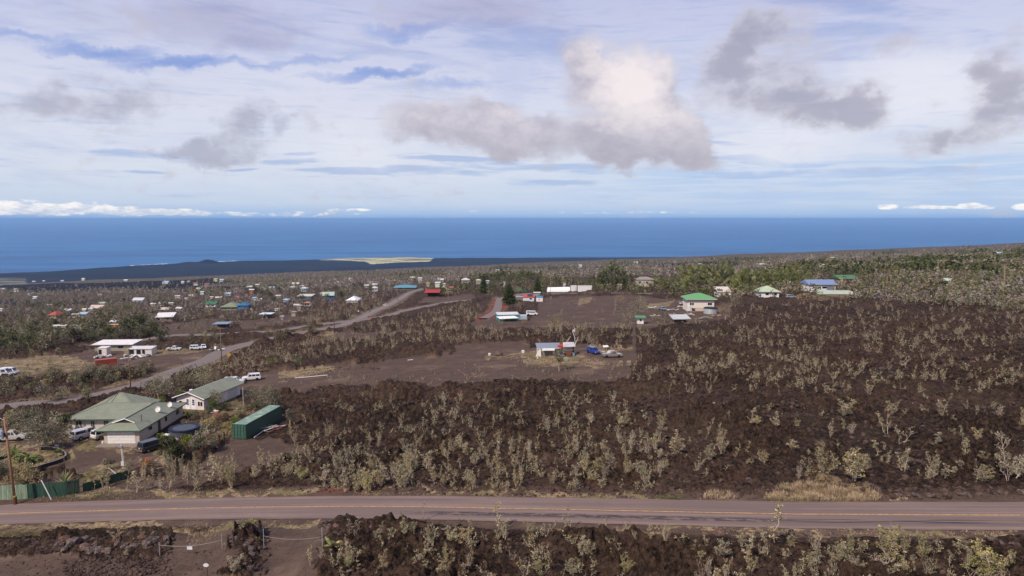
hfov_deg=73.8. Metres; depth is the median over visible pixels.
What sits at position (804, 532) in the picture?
lava boulder
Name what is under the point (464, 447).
ohia shrub
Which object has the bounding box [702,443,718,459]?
ohia shrub
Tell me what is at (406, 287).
house
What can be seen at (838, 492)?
dry grass
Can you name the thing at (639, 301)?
shrub tree
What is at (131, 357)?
pickup truck
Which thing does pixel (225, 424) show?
garden bush
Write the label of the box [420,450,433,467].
ohia shrub
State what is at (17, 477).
shrub tree
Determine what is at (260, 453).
ohia shrub
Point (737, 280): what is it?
ironwood tree
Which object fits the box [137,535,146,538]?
lava boulder
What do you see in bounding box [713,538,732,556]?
ohia shrub
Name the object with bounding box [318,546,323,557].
ohia shrub
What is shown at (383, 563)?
ohia shrub
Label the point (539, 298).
shed
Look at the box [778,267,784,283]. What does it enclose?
ironwood tree
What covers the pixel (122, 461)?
meter post
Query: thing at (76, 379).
scrub tree
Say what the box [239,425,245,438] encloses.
door
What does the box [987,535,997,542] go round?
lava boulder
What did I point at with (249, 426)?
shipping container
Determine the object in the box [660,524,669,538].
ohia shrub
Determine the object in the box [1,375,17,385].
scrub tree
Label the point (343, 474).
ohia shrub
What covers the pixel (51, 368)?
scrub tree
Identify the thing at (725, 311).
shrub tree
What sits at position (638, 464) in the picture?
ohia shrub
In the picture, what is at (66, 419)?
shrub tree
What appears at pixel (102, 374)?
scrub tree
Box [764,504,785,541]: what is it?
ohia shrub
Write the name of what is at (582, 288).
shipping container
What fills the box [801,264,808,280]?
ironwood tree
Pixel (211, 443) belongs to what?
shrub tree
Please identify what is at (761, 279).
ironwood tree
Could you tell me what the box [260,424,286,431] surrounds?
lumber pile
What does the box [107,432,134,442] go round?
garage door
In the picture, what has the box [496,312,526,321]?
trailer home
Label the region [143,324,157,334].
scrub tree
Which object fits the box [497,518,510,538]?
ohia shrub
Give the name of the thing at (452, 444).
ohia shrub
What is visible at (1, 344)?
scrub tree
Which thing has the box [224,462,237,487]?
ohia shrub
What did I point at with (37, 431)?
shrub tree
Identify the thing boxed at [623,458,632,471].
ohia shrub
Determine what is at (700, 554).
ohia shrub
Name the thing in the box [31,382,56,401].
shrub tree
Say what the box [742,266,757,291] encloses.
ironwood tree
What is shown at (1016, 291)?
scrub tree
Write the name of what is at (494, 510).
ohia shrub
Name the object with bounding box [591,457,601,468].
ohia shrub
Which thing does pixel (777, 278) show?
ironwood tree
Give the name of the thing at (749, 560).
ohia shrub
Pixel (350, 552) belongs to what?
ohia shrub
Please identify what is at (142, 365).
scrub tree
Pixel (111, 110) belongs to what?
sky
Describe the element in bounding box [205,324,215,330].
scrub tree
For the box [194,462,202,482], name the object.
ohia shrub
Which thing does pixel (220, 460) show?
ohia shrub
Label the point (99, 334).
scrub tree
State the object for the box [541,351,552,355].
window
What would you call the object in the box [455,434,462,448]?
ohia shrub
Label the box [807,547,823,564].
ohia shrub
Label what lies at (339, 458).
ohia shrub
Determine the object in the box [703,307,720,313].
water tank
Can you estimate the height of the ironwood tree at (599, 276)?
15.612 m
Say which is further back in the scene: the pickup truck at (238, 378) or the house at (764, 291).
the house at (764, 291)
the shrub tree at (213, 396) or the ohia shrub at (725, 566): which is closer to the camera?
the ohia shrub at (725, 566)
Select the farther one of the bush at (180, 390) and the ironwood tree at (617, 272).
the ironwood tree at (617, 272)
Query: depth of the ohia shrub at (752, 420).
98.77 m
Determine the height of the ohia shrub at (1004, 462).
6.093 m
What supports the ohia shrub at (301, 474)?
on the ground at (294, 541)
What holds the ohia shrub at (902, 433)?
on the ground at (294, 541)
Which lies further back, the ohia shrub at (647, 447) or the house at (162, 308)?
the house at (162, 308)
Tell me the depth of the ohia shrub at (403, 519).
63.74 m
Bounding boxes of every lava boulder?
[58,542,65,548]
[59,535,69,542]
[60,545,68,552]
[66,536,82,546]
[79,542,91,551]
[94,548,100,553]
[104,547,111,554]
[114,537,120,545]
[120,542,129,547]
[124,543,138,549]
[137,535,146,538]
[141,536,160,547]
[163,535,169,541]
[246,565,253,570]
[254,523,262,531]
[714,528,725,535]
[777,533,785,536]
[788,529,794,535]
[801,530,808,535]
[829,530,835,536]
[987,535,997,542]
[1016,489,1023,494]
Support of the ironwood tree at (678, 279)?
on the ground at (294, 541)
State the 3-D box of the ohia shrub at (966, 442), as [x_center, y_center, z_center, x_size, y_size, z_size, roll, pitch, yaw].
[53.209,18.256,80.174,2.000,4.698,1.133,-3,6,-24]
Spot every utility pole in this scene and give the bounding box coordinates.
[0,417,16,504]
[124,346,131,387]
[217,328,223,361]
[1002,267,1007,306]
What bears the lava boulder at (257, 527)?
on the ground at (294, 541)
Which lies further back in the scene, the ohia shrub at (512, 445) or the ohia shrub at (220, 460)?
the ohia shrub at (220, 460)
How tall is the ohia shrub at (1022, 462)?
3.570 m
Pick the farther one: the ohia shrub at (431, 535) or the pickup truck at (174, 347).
the pickup truck at (174, 347)
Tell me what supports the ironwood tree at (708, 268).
on the ground at (294, 541)
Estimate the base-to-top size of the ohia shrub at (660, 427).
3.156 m
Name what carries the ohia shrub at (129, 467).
on the ground at (294, 541)
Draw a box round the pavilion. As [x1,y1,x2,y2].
[424,289,441,295]
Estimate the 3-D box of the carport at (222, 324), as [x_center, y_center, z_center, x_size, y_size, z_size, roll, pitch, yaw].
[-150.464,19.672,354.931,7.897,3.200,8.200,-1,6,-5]
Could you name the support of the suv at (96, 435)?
on the ground at (294, 541)
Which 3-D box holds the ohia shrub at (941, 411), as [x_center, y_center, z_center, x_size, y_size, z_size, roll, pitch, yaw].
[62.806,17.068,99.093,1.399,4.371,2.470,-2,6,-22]
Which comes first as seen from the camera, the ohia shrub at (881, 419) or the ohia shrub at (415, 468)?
the ohia shrub at (415, 468)
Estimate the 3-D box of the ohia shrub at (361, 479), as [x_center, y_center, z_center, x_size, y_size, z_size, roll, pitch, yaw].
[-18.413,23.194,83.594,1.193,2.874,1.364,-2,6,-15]
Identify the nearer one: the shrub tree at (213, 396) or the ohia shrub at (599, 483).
the ohia shrub at (599, 483)
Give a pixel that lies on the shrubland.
(535, 458)
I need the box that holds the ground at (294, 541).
[0,243,1023,575]
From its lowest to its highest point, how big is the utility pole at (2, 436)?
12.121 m
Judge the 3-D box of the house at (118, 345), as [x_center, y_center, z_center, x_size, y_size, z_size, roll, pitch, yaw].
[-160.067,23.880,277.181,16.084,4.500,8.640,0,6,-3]
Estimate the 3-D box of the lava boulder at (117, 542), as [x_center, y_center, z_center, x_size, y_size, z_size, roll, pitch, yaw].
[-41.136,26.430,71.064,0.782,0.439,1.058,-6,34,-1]
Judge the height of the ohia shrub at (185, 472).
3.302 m
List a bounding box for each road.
[0,288,423,408]
[0,496,1023,529]
[88,330,279,345]
[279,292,691,330]
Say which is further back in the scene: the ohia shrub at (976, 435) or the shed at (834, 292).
the shed at (834, 292)
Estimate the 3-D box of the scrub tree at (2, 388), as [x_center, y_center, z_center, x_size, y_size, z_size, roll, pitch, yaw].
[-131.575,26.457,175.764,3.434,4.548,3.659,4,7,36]
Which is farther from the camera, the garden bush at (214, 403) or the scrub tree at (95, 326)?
the scrub tree at (95, 326)
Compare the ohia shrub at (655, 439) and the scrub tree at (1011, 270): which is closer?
the ohia shrub at (655, 439)
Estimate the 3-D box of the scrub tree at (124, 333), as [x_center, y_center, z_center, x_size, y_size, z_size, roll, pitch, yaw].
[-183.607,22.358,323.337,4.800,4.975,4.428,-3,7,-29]
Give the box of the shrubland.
[91,294,1023,575]
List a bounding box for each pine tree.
[479,274,486,292]
[502,283,516,303]
[532,276,542,293]
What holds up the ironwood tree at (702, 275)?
on the ground at (294, 541)
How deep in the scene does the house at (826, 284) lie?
367.47 m
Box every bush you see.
[54,448,62,455]
[102,458,115,470]
[138,458,153,466]
[150,395,165,401]
[155,432,164,437]
[176,388,185,394]
[188,410,200,419]
[199,416,215,425]
[206,399,218,410]
[212,411,222,418]
[220,402,230,410]
[220,421,232,433]
[228,415,238,420]
[232,406,245,414]
[253,385,273,399]
[293,356,305,365]
[656,309,669,321]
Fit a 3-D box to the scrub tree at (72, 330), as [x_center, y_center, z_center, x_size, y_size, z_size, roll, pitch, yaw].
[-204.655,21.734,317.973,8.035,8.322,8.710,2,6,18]
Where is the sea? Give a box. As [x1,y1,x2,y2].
[0,222,1023,272]
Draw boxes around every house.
[48,311,64,317]
[68,392,186,447]
[78,312,89,317]
[90,305,106,308]
[92,339,142,350]
[132,298,146,301]
[159,307,170,311]
[172,376,243,409]
[205,302,219,306]
[221,302,238,309]
[237,302,250,309]
[291,311,297,315]
[322,292,333,299]
[345,296,360,302]
[394,285,416,289]
[461,278,469,282]
[634,277,654,286]
[681,293,716,310]
[714,287,730,296]
[753,286,780,297]
[800,279,837,291]
[831,275,856,284]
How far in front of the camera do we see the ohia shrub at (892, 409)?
102.98 m
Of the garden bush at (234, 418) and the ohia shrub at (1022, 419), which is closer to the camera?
the ohia shrub at (1022, 419)
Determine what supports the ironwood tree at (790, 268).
on the ground at (294, 541)
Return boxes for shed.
[98,346,110,355]
[536,296,542,301]
[635,315,645,323]
[669,314,690,322]
[813,290,854,295]
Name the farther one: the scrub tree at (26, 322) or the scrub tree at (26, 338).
the scrub tree at (26, 322)
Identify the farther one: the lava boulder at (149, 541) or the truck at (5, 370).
the truck at (5, 370)
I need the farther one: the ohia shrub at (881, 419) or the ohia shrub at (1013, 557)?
the ohia shrub at (881, 419)
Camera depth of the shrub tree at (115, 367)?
195.65 m
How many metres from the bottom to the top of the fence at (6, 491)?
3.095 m
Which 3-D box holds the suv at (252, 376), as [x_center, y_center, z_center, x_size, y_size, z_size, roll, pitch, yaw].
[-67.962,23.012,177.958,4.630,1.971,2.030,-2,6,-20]
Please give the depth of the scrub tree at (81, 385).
178.41 m
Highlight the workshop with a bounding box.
[129,346,156,355]
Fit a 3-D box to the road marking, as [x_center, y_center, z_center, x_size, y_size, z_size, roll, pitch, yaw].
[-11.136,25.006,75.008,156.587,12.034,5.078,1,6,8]
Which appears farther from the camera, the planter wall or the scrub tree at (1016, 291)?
the scrub tree at (1016, 291)
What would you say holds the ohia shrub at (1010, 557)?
on the ground at (294, 541)
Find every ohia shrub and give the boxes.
[96,466,104,486]
[98,464,110,486]
[106,519,124,539]
[123,455,134,471]
[130,471,143,491]
[141,471,148,489]
[149,468,154,485]
[154,472,162,489]
[161,451,173,465]
[166,468,173,485]
[178,454,185,474]
[182,462,188,483]
[189,452,198,468]
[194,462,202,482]
[205,464,217,481]
[207,456,218,477]
[214,456,222,468]
[217,465,225,482]
[223,462,229,474]
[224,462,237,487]
[227,552,245,572]
[237,519,249,528]
[243,517,257,524]
[250,460,261,477]
[256,445,263,460]
[268,452,278,465]
[268,457,280,477]
[284,459,294,474]
[295,465,308,478]
[305,445,313,460]
[307,544,312,562]
[318,463,329,482]
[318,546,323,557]
[334,449,346,463]
[337,466,348,489]
[344,553,353,568]
[345,459,355,471]
[345,542,356,559]
[346,517,360,533]
[348,466,358,484]
[353,472,360,489]
[353,549,361,569]
[358,467,365,485]
[360,469,377,491]
[366,453,378,468]
[376,465,389,483]
[376,466,383,486]
[378,548,388,567]
[392,462,407,486]
[399,454,412,469]
[399,512,409,533]
[400,468,411,487]
[403,444,412,454]
[409,454,417,471]
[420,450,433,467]
[425,523,433,541]
[428,521,435,545]
[429,463,436,479]
[435,557,454,572]
[439,440,445,453]
[439,466,444,483]
[442,526,457,540]
[442,543,454,562]
[448,437,457,451]
[453,527,472,543]
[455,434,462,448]
[459,436,468,454]
[459,518,472,536]
[461,563,469,574]
[467,470,475,485]
[470,447,480,464]
[486,453,495,467]
[493,451,500,463]
[493,502,501,526]
[495,462,500,482]
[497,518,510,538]
[508,436,515,451]
[508,450,519,467]
[513,470,518,486]
[523,520,535,534]
[532,555,542,570]
[543,543,549,559]
[565,556,581,574]
[566,440,574,459]
[570,465,578,476]
[572,472,578,488]
[573,439,578,450]
[577,535,585,551]
[577,539,595,555]
[579,447,587,464]
[582,455,590,468]
[587,469,597,480]
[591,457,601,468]
[594,472,605,487]
[601,439,609,453]
[601,460,609,479]
[605,450,614,462]
[616,409,631,426]
[619,552,634,571]
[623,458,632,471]
[628,433,633,447]
[633,461,643,471]
[639,462,652,482]
[643,440,651,453]
[651,433,658,448]
[653,444,663,457]
[655,421,665,440]
[657,409,666,426]
[657,460,665,476]
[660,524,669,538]
[662,452,668,468]
[669,428,684,453]
[698,550,704,560]
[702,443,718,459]
[704,556,712,574]
[707,567,727,575]
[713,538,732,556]
[715,422,729,453]
[723,556,732,574]
[736,532,746,546]
[740,535,754,559]
[745,543,758,571]
[747,407,760,423]
[757,449,769,463]
[758,540,766,553]
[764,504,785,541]
[769,411,779,425]
[780,564,788,575]
[781,548,790,557]
[786,439,799,449]
[787,535,796,545]
[792,561,801,575]
[796,465,802,478]
[806,555,818,575]
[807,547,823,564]
[809,531,824,549]
[814,440,840,475]
[828,418,833,436]
[828,552,836,574]
[836,543,845,560]
[837,398,856,415]
[842,446,866,480]
[845,528,854,550]
[852,555,865,566]
[858,455,871,468]
[868,553,894,564]
[871,440,882,455]
[875,522,903,563]
[877,404,891,433]
[885,400,899,412]
[890,424,917,443]
[895,448,911,469]
[900,532,911,551]
[905,556,915,573]
[915,537,932,557]
[916,530,926,547]
[921,556,931,573]
[924,460,934,479]
[926,451,938,477]
[929,432,942,443]
[936,393,952,415]
[942,460,963,474]
[947,555,955,575]
[958,425,970,454]
[960,537,1005,573]
[964,545,972,563]
[972,427,982,438]
[973,464,994,480]
[975,567,996,575]
[993,567,1006,575]
[994,405,1004,415]
[994,431,1023,480]
[1002,553,1012,565]
[1006,549,1016,565]
[1009,454,1023,473]
[1019,407,1023,424]
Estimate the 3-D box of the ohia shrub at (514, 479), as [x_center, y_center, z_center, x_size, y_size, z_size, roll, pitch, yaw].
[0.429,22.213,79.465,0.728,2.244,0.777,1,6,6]
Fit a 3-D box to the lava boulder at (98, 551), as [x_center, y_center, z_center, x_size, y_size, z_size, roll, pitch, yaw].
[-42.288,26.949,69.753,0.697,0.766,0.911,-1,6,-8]
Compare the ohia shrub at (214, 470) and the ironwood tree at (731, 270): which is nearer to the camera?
the ohia shrub at (214, 470)
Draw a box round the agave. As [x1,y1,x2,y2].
[56,470,75,481]
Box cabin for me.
[523,294,534,300]
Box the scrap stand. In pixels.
[557,336,577,355]
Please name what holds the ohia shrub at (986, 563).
on the ground at (294, 541)
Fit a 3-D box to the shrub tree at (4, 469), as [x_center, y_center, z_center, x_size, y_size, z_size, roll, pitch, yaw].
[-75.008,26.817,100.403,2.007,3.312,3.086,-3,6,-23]
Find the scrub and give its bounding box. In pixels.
[0,244,1023,390]
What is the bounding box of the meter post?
[118,443,124,467]
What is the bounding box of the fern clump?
[323,537,342,550]
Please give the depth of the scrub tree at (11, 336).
318.95 m
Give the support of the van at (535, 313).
on the ground at (294, 541)
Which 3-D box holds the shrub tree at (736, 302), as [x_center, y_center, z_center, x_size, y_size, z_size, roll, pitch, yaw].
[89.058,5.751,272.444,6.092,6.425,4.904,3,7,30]
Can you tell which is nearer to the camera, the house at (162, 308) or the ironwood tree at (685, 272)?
the ironwood tree at (685, 272)
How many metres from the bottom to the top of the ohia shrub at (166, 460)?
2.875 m
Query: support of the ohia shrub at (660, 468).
on the ground at (294, 541)
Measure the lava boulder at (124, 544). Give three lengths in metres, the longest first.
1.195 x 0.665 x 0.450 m
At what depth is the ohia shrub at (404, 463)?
88.92 m
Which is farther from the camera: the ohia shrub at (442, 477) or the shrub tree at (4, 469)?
the shrub tree at (4, 469)
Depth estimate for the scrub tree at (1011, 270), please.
380.25 m
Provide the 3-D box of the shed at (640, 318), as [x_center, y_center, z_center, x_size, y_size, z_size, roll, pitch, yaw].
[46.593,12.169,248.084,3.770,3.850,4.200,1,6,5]
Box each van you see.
[1,367,18,374]
[526,310,537,315]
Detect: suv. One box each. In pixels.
[89,428,103,439]
[136,437,168,452]
[189,345,202,349]
[242,372,260,380]
[586,346,600,354]
[786,294,795,297]
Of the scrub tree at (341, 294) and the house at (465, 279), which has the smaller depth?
the scrub tree at (341, 294)
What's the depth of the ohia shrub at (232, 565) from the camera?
60.50 m
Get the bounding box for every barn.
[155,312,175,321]
[297,294,314,299]
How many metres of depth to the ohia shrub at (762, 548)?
58.14 m
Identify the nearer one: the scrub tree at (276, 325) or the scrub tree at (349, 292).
the scrub tree at (276, 325)
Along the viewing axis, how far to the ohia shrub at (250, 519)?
70.44 m
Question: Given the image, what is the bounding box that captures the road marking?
[4,506,970,514]
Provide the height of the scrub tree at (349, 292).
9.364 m
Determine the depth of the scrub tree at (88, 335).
318.46 m
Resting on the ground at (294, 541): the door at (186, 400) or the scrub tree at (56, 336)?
the scrub tree at (56, 336)
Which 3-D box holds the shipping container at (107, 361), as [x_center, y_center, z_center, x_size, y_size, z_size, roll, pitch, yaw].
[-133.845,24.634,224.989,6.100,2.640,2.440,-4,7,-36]
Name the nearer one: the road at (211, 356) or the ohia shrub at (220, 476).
the ohia shrub at (220, 476)
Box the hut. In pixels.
[535,343,562,356]
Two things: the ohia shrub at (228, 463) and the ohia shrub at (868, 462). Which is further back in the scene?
the ohia shrub at (228, 463)
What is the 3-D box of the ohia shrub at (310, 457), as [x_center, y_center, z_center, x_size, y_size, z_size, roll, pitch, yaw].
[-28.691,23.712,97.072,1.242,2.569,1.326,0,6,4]
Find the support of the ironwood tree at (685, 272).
on the ground at (294, 541)
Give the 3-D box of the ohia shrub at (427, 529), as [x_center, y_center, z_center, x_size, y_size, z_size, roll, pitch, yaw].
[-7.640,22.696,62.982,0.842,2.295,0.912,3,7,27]
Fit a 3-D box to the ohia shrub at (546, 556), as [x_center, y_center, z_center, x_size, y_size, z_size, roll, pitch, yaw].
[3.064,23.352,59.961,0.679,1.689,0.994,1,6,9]
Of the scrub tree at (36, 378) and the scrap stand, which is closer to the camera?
the scrap stand
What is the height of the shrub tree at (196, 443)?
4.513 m
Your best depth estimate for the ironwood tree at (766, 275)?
454.64 m
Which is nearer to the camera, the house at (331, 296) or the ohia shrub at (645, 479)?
the ohia shrub at (645, 479)
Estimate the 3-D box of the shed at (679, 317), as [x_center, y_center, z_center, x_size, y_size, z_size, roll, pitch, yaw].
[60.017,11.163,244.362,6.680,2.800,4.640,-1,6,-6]
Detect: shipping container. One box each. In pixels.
[95,357,116,367]
[232,405,281,438]
[571,285,576,290]
[578,286,591,291]
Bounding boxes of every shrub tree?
[0,409,19,432]
[0,459,8,476]
[0,459,43,485]
[11,404,41,432]
[17,368,31,378]
[18,409,73,448]
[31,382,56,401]
[52,386,70,399]
[55,414,71,435]
[67,368,87,378]
[80,384,91,397]
[108,363,126,373]
[136,372,180,397]
[157,435,179,462]
[173,371,200,387]
[174,442,189,456]
[179,434,191,445]
[182,363,219,386]
[188,427,209,449]
[205,433,216,449]
[208,390,224,408]
[244,386,263,410]
[256,388,282,406]
[285,408,296,424]
[553,348,563,370]
[630,295,649,314]
[718,302,730,319]
[728,294,742,306]
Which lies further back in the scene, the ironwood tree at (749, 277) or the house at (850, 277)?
the house at (850, 277)
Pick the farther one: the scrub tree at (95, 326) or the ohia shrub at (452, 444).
the scrub tree at (95, 326)
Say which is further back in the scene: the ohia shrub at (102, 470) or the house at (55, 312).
the house at (55, 312)
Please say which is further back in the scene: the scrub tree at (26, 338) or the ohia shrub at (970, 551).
the scrub tree at (26, 338)
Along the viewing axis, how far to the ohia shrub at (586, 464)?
83.39 m
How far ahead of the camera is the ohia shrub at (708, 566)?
55.28 m
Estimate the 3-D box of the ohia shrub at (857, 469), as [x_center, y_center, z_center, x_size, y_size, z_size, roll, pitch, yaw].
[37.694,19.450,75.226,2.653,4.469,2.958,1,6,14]
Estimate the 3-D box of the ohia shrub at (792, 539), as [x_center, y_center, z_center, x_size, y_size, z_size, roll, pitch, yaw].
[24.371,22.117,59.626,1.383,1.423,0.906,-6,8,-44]
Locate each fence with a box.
[0,484,27,499]
[27,479,79,497]
[82,470,128,491]
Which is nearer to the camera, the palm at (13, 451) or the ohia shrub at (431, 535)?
the ohia shrub at (431, 535)
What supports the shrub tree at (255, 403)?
on the ground at (294, 541)
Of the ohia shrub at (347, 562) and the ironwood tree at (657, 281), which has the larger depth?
the ironwood tree at (657, 281)
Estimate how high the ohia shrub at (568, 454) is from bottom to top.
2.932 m
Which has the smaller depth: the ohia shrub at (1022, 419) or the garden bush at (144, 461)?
the ohia shrub at (1022, 419)
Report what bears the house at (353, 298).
on the ground at (294, 541)
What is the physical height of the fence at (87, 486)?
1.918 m
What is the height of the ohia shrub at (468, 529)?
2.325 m
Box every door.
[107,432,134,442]
[158,420,160,430]
[185,399,189,408]
[191,399,195,409]
[228,387,237,399]
[233,425,238,437]
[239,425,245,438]
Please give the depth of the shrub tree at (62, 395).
168.92 m
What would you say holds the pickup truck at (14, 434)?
on the ground at (294, 541)
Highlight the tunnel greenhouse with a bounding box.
[547,287,569,291]
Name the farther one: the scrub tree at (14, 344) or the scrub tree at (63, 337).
the scrub tree at (63, 337)
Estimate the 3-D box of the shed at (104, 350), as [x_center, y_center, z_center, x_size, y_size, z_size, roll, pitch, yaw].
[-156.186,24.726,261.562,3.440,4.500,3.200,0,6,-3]
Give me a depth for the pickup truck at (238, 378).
174.09 m
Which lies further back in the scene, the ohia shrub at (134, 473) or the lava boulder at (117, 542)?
the ohia shrub at (134, 473)
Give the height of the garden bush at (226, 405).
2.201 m
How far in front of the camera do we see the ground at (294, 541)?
114.64 m
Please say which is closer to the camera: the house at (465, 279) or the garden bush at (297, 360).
the garden bush at (297, 360)
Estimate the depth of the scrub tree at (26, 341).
294.39 m
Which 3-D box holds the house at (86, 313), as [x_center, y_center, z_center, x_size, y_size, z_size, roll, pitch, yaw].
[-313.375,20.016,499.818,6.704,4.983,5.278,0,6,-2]
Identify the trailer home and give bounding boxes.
[53,324,67,329]
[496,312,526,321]
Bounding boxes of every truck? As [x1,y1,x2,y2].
[0,368,13,374]
[0,429,28,441]
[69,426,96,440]
[120,356,136,359]
[138,354,150,357]
[166,345,181,350]
[225,376,244,381]
[601,350,622,357]
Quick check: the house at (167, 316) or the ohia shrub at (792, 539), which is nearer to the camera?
the ohia shrub at (792, 539)
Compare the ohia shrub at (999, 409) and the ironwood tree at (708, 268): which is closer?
the ohia shrub at (999, 409)
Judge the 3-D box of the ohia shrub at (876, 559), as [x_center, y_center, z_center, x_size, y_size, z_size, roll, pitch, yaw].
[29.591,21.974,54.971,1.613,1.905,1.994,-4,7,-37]
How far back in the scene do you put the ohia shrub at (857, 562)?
54.21 m
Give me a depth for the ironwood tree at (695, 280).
461.38 m
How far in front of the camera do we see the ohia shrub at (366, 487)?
81.68 m
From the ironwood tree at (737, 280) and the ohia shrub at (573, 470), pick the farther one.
the ironwood tree at (737, 280)
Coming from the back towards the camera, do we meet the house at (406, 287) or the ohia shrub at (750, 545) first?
the house at (406, 287)
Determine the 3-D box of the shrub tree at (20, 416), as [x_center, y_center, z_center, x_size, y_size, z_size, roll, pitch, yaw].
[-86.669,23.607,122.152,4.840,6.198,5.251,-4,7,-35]
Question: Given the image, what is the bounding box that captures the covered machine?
[495,351,502,355]
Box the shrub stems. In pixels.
[94,291,1023,575]
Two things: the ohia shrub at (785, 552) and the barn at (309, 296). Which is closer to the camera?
the ohia shrub at (785, 552)
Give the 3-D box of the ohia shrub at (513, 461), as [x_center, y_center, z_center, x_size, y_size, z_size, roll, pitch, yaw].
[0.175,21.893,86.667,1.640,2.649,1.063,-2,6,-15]
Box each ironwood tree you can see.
[598,269,602,282]
[603,264,607,285]
[606,261,615,287]
[612,262,617,284]
[613,263,620,285]
[621,265,626,285]
[655,273,661,285]
[662,275,667,287]
[675,273,682,288]
[678,262,690,284]
[681,275,689,290]
[689,268,696,283]
[691,268,699,287]
[693,260,702,282]
[699,263,708,283]
[702,258,713,281]
[707,266,718,285]
[714,266,725,285]
[720,261,731,284]
[725,260,735,285]
[725,263,738,284]
[730,277,740,292]
[732,273,741,292]
[737,270,744,288]
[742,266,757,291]
[742,269,751,289]
[754,267,760,282]
[760,273,765,285]
[763,264,769,281]
[771,267,779,284]
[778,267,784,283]
[784,264,793,278]
[788,268,795,286]
[793,264,798,285]
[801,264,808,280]
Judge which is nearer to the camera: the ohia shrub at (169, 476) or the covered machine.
the ohia shrub at (169, 476)
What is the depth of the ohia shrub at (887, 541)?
56.15 m
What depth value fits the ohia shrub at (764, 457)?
83.23 m
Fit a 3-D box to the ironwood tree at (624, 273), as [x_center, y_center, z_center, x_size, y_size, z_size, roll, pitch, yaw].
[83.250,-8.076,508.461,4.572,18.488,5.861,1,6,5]
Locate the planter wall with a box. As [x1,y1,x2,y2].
[33,446,66,468]
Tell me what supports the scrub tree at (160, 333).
on the ground at (294, 541)
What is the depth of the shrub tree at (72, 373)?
191.95 m
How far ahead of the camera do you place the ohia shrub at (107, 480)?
92.59 m
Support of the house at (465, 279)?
on the ground at (294, 541)
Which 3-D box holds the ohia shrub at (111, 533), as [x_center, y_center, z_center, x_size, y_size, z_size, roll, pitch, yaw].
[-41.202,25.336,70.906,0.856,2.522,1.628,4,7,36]
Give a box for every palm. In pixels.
[2,444,23,462]
[11,452,44,465]
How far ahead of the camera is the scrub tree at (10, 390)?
175.83 m
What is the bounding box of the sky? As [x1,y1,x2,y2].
[0,0,1023,221]
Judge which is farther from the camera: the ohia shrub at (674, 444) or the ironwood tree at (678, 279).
the ironwood tree at (678, 279)
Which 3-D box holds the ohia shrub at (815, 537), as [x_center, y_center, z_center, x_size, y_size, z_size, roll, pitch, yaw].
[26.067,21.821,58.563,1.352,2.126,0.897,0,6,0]
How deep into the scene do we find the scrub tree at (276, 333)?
260.33 m
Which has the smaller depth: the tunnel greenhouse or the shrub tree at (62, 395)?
the shrub tree at (62, 395)
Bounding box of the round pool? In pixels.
[168,423,199,436]
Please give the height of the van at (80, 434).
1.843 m
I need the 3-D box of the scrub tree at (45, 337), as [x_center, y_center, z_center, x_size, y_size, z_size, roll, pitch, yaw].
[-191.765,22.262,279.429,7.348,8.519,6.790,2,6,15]
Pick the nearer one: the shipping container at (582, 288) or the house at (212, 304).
the shipping container at (582, 288)
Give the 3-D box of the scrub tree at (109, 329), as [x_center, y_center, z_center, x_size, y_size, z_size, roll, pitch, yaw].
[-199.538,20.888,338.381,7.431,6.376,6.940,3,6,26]
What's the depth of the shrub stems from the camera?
131.98 m
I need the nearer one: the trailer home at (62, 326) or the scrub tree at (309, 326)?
the scrub tree at (309, 326)
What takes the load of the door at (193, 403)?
in the house at (198, 397)
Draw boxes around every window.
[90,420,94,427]
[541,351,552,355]
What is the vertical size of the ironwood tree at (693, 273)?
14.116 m
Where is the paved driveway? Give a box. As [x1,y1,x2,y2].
[480,298,502,318]
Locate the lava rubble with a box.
[0,302,1023,575]
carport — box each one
[213,322,230,327]
[260,312,274,318]
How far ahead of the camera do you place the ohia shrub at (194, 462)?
97.05 m
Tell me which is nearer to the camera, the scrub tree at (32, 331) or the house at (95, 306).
the scrub tree at (32, 331)
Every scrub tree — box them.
[0,337,11,351]
[0,383,9,395]
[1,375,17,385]
[2,340,20,351]
[3,387,15,393]
[5,334,18,341]
[17,332,43,348]
[17,334,36,343]
[20,319,33,326]
[25,327,38,334]
[27,324,40,331]
[29,337,44,347]
[30,375,42,383]
[32,332,54,348]
[43,325,55,334]
[45,365,56,371]
[47,341,57,347]
[48,331,63,340]
[49,318,60,324]
[49,369,58,381]
[58,330,71,343]
[60,321,75,326]
[62,326,83,342]
[70,325,84,338]
[70,378,80,384]
[76,380,84,389]
[81,332,97,341]
[86,364,100,376]
[87,321,101,332]
[91,330,104,340]
[92,366,109,380]
[95,318,111,328]
[103,324,116,333]
[105,373,111,381]
[106,332,120,339]
[116,317,135,324]
[118,320,135,335]
[119,330,129,337]
[124,322,136,335]
[131,312,145,324]
[132,324,149,338]
[139,360,147,370]
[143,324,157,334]
[144,321,159,327]
[148,326,170,341]
[148,379,164,389]
[176,364,198,375]
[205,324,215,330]
[257,288,266,293]
[271,321,282,326]
[273,329,279,339]
[289,287,296,293]
[305,324,313,333]
[337,290,345,297]
[346,289,352,297]
[983,275,996,280]
[1006,269,1018,278]
[1011,285,1023,295]
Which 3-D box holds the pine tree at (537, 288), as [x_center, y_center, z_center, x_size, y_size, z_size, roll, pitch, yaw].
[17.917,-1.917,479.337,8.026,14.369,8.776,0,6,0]
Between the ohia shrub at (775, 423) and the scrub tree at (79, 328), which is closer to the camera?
the ohia shrub at (775, 423)
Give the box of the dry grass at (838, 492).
[0,296,1017,572]
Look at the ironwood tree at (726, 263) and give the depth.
467.42 m
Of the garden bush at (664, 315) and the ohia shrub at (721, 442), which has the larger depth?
the garden bush at (664, 315)
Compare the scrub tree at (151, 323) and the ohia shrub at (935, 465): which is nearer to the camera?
the ohia shrub at (935, 465)
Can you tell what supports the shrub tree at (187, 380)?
on the ground at (294, 541)

